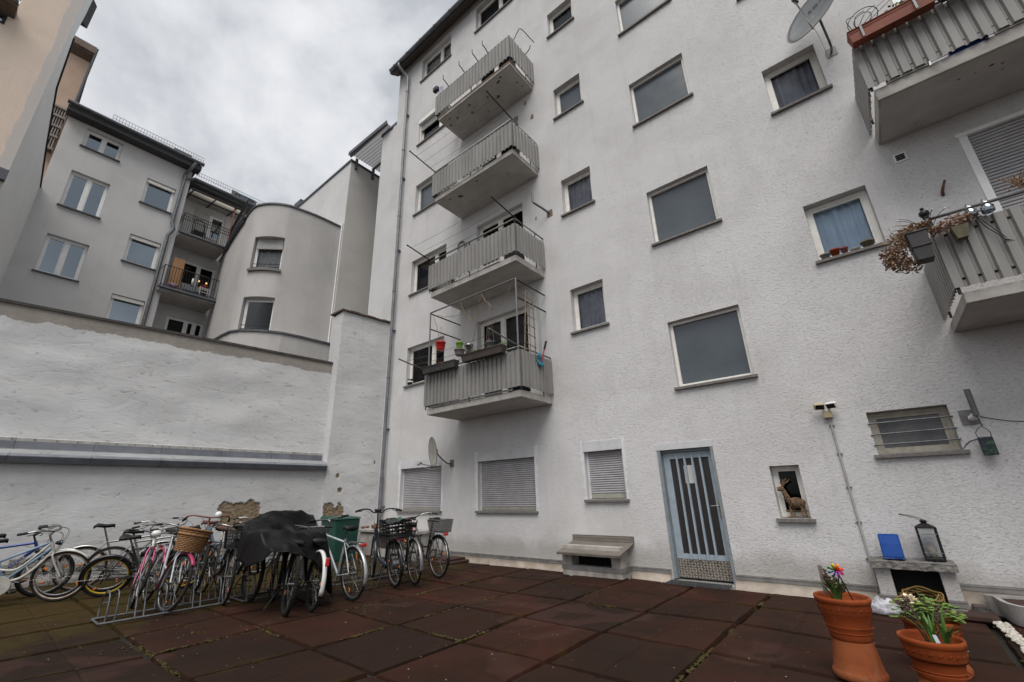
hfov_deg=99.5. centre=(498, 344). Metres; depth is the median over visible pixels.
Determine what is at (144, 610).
bike rack
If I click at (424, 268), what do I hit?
window
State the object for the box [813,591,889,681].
flower pot
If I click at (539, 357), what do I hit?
cloth
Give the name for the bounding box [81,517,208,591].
bicycle
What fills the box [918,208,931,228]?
globe light
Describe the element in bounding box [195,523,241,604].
bicycle
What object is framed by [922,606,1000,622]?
rubber mat
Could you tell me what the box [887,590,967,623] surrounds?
rose
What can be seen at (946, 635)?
tulip leaves
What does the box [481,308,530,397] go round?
window
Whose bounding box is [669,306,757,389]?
window
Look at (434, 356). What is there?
window
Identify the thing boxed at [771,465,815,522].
window
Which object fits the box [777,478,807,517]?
wicker deer
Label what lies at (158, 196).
window
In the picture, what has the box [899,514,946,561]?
lantern
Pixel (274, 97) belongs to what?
sky
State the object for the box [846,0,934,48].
planter box
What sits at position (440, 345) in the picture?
hanging pot
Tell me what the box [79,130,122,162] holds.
window
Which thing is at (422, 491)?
window
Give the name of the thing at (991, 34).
window
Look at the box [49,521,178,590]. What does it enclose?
bicycle
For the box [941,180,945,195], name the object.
wall hook
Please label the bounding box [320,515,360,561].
storage bin
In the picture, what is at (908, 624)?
flower pot
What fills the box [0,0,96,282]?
peach house
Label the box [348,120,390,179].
roof canopy
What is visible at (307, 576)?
bicycle
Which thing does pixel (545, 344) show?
hand broom
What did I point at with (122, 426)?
boundary wall
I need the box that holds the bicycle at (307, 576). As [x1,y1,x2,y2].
[288,525,332,611]
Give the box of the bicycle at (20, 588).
[0,527,74,596]
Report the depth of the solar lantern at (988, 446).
5.21 m
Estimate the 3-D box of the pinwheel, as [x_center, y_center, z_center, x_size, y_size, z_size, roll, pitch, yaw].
[2.766,1.937,3.504,0.145,0.301,0.060,-8,-21,19]
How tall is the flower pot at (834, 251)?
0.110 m
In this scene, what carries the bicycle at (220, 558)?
on the paving
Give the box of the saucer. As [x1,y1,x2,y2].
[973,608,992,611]
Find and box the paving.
[0,553,1023,681]
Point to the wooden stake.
(820, 570)
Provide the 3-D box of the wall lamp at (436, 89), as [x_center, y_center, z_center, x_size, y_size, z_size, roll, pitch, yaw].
[-2.016,-8.222,14.196,0.323,0.605,0.130,-17,-25,37]
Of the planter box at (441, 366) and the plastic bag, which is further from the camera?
the planter box at (441, 366)
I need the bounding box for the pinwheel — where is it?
[827,564,852,599]
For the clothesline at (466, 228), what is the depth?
10.41 m
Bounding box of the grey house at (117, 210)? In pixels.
[0,99,259,336]
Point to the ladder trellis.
(540, 349)
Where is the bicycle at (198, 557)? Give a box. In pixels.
[168,511,229,597]
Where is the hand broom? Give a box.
[541,341,546,362]
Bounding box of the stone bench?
[869,556,969,612]
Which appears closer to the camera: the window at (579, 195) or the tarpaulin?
the tarpaulin
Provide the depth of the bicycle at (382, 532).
7.38 m
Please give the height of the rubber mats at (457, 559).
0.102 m
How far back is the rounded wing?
16.73 m
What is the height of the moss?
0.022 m
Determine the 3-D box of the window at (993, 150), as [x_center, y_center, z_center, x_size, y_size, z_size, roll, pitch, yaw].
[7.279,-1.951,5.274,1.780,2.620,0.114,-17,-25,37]
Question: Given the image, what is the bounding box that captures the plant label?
[933,635,939,642]
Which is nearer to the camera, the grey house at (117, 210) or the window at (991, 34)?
the window at (991, 34)
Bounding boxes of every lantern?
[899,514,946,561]
[975,426,998,455]
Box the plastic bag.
[871,595,900,614]
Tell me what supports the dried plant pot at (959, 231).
on the apartment building
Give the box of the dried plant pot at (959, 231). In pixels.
[928,209,982,240]
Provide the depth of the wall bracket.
10.96 m
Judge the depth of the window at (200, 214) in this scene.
21.06 m
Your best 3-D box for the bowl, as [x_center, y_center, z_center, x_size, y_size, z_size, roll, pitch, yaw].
[5.196,-1.397,6.885,0.148,0.075,0.111,-17,-25,37]
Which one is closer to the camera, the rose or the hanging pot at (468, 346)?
the rose
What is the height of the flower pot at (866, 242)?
0.090 m
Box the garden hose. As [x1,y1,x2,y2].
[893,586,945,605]
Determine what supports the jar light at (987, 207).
hanging from the apartment building
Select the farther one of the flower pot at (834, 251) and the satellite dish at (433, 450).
the satellite dish at (433, 450)
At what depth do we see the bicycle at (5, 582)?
6.68 m
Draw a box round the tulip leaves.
[939,613,957,643]
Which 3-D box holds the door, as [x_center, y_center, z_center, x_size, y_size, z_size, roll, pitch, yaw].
[3.306,2.828,7.268,0.840,1.995,0.120,-17,-25,37]
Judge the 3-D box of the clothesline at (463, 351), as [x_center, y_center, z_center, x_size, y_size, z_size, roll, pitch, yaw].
[-0.900,0.223,9.789,2.909,0.181,1.175,-17,-25,37]
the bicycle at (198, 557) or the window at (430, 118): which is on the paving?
the bicycle at (198, 557)
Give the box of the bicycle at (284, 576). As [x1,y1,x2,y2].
[263,527,315,616]
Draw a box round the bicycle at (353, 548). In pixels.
[307,514,367,600]
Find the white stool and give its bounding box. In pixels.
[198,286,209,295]
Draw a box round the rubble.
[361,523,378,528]
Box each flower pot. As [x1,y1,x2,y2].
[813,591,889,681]
[829,247,839,255]
[839,246,847,252]
[860,238,874,246]
[896,629,972,681]
[900,613,974,677]
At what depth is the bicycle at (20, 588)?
7.11 m
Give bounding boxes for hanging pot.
[435,327,445,350]
[454,348,464,356]
[456,326,462,347]
[464,313,472,352]
[485,305,493,346]
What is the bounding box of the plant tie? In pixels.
[976,216,1014,243]
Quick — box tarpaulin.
[236,510,332,597]
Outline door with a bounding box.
[662,450,733,581]
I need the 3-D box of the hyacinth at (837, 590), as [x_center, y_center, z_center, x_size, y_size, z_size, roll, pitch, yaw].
[2.727,1.985,3.550,0.318,0.244,0.227,7,-21,-21]
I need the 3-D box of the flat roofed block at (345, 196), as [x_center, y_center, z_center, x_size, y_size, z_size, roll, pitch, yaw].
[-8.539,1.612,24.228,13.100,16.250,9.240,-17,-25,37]
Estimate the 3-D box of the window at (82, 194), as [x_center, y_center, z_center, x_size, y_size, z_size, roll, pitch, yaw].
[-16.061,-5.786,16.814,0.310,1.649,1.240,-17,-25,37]
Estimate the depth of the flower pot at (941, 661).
2.86 m
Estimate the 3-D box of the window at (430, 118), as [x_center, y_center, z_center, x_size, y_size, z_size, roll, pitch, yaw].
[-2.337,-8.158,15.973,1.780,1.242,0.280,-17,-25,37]
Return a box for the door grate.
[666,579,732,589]
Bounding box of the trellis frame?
[427,277,545,387]
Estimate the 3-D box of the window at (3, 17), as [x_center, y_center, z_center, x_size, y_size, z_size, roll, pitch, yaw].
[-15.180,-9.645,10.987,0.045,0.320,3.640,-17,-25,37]
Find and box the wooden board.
[168,257,185,288]
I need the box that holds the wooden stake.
[817,565,827,593]
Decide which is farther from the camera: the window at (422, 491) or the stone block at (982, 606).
the window at (422, 491)
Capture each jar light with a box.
[963,204,978,216]
[980,199,995,214]
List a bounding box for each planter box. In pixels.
[421,358,458,374]
[460,340,506,362]
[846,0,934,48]
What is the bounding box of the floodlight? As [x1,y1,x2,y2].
[813,401,877,585]
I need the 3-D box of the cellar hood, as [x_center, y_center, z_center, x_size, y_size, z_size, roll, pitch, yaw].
[1.751,3.850,7.829,1.315,0.690,0.523,-17,-25,37]
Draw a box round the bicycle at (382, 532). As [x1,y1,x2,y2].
[355,508,412,586]
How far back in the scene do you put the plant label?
2.92 m
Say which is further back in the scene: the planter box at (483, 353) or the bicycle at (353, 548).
the planter box at (483, 353)
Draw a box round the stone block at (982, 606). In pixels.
[971,603,986,608]
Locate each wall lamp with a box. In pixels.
[433,85,438,94]
[958,389,1023,448]
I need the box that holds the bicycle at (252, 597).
[219,525,265,602]
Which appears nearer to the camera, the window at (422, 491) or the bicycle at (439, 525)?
the bicycle at (439, 525)
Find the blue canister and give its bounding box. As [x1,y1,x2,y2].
[877,534,905,559]
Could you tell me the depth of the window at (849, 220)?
7.05 m
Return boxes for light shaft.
[358,528,432,559]
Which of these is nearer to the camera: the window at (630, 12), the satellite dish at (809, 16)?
the satellite dish at (809, 16)
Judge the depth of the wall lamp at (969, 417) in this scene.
5.39 m
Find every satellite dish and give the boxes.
[417,437,453,468]
[787,0,837,57]
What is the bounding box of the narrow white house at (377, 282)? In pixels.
[368,122,396,318]
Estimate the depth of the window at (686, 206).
8.80 m
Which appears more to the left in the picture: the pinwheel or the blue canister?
the pinwheel
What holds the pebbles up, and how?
on the paving
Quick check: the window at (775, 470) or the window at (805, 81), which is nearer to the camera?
the window at (775, 470)
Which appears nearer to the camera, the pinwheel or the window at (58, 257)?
the pinwheel
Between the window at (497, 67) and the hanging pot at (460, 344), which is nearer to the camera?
the hanging pot at (460, 344)
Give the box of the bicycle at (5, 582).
[0,525,91,601]
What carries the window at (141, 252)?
in the grey house at (117, 210)
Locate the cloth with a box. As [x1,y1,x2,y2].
[537,353,543,366]
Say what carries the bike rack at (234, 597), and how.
on the paving
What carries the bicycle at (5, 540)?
on the paving
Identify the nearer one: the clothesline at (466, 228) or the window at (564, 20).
the clothesline at (466, 228)
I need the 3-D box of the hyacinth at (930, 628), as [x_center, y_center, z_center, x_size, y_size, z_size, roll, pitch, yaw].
[2.994,1.953,3.062,0.265,0.277,0.235,-17,-25,37]
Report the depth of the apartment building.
7.97 m
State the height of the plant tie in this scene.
0.404 m
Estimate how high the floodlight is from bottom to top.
2.401 m
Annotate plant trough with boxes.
[982,594,1023,626]
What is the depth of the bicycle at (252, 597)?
6.54 m
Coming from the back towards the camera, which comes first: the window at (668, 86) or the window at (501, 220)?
the window at (501, 220)
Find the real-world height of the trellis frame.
2.470 m
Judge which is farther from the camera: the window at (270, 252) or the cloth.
the window at (270, 252)
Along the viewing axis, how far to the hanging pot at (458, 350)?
10.23 m
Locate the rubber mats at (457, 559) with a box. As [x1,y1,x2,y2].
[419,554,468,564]
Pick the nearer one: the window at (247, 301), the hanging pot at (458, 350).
the hanging pot at (458, 350)
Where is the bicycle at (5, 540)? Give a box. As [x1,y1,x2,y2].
[0,524,85,597]
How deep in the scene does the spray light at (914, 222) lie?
5.15 m
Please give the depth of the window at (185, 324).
19.39 m
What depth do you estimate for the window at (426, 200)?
15.34 m
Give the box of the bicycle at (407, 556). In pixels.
[379,516,422,584]
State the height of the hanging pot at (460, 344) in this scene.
0.591 m
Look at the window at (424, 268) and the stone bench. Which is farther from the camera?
the window at (424, 268)
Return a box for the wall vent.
[893,151,907,163]
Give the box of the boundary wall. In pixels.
[0,298,390,589]
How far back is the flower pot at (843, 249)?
6.72 m
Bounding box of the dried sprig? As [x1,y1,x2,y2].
[996,168,1023,191]
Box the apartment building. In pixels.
[376,0,1023,618]
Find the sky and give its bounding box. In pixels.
[19,0,457,205]
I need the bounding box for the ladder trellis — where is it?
[522,290,541,359]
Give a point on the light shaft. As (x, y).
(367, 535)
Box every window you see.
[0,12,7,24]
[31,234,88,282]
[56,171,108,218]
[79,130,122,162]
[105,294,143,323]
[121,235,159,270]
[139,179,175,213]
[164,316,202,335]
[185,261,215,297]
[190,209,224,243]
[240,300,274,329]
[246,239,284,272]
[396,456,444,512]
[403,338,443,387]
[408,247,445,296]
[412,180,435,216]
[416,106,449,146]
[419,40,451,82]
[474,0,511,33]
[474,445,539,512]
[479,57,507,83]
[480,207,521,269]
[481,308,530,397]
[546,2,573,39]
[553,78,583,120]
[561,170,594,216]
[570,282,609,334]
[578,436,629,501]
[617,0,670,36]
[630,56,693,127]
[648,169,721,246]
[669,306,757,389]
[763,50,832,115]
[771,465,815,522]
[804,190,890,264]
[866,406,970,458]
[892,0,994,64]
[954,110,1023,274]
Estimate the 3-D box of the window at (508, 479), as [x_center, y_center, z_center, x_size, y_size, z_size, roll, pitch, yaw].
[0.207,3.119,9.945,1.952,1.412,0.310,-17,-25,37]
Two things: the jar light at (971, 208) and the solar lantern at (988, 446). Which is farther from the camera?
the solar lantern at (988, 446)
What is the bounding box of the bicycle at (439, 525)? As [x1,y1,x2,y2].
[398,512,453,577]
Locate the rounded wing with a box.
[203,199,340,360]
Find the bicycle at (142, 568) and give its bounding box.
[128,528,177,607]
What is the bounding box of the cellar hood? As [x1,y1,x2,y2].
[557,534,633,579]
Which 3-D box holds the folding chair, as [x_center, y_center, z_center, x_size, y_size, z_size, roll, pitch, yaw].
[-13.713,-5.234,19.805,0.446,1.267,0.492,-17,-25,37]
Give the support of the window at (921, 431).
in the apartment building
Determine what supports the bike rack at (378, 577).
on the paving
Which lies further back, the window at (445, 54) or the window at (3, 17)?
the window at (445, 54)
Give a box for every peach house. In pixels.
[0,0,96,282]
[18,4,98,176]
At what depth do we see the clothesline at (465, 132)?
11.39 m
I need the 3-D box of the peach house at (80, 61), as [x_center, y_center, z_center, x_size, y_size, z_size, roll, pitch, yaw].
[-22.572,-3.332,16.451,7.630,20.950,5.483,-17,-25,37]
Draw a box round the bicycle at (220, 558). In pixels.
[170,517,275,579]
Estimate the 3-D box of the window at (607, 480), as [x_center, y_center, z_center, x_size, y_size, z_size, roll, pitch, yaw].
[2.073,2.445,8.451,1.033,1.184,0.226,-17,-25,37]
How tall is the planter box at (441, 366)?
0.275 m
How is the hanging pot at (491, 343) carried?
hanging from the trellis frame
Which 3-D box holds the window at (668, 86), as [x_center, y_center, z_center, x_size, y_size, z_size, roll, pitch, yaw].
[3.630,-5.704,9.803,1.340,1.299,0.235,-17,-25,37]
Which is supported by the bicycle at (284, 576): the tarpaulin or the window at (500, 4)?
the tarpaulin
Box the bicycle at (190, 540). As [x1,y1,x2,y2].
[141,523,212,612]
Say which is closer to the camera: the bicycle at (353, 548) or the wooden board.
the bicycle at (353, 548)
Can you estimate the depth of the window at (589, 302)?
9.82 m
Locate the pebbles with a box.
[992,621,1023,653]
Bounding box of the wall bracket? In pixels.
[531,192,552,217]
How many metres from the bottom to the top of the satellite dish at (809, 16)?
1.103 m
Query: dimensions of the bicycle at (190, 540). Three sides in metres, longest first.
1.856 x 1.092 x 0.654 m
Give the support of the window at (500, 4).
in the apartment building
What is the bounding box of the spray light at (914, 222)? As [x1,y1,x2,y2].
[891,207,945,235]
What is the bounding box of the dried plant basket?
[878,218,934,273]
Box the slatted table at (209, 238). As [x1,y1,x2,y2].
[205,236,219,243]
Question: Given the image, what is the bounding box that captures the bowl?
[819,252,830,258]
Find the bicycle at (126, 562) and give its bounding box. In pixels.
[78,523,204,597]
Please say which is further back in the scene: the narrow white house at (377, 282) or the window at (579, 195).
the narrow white house at (377, 282)
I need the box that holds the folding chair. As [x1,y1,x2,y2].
[190,219,204,237]
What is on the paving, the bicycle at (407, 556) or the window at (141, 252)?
the bicycle at (407, 556)
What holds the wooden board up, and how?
on the grey house at (117, 210)
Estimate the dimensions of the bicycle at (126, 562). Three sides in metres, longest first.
1.695 x 0.997 x 0.704 m
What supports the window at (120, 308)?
in the grey house at (117, 210)
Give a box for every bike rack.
[91,565,230,625]
[230,558,318,601]
[332,552,419,585]
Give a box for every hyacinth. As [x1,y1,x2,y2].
[810,568,847,599]
[895,596,948,642]
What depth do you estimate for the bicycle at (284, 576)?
5.90 m
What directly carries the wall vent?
attached to the apartment building
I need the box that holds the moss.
[78,569,1023,681]
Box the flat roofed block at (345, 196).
[245,159,379,342]
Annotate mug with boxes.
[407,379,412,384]
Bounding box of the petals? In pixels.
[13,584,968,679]
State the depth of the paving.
4.59 m
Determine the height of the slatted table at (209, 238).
0.310 m
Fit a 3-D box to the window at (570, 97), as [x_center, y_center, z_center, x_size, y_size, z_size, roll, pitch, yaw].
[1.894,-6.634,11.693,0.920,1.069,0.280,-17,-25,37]
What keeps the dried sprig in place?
on the apartment building
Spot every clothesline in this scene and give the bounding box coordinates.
[398,328,525,368]
[407,196,522,262]
[409,90,517,172]

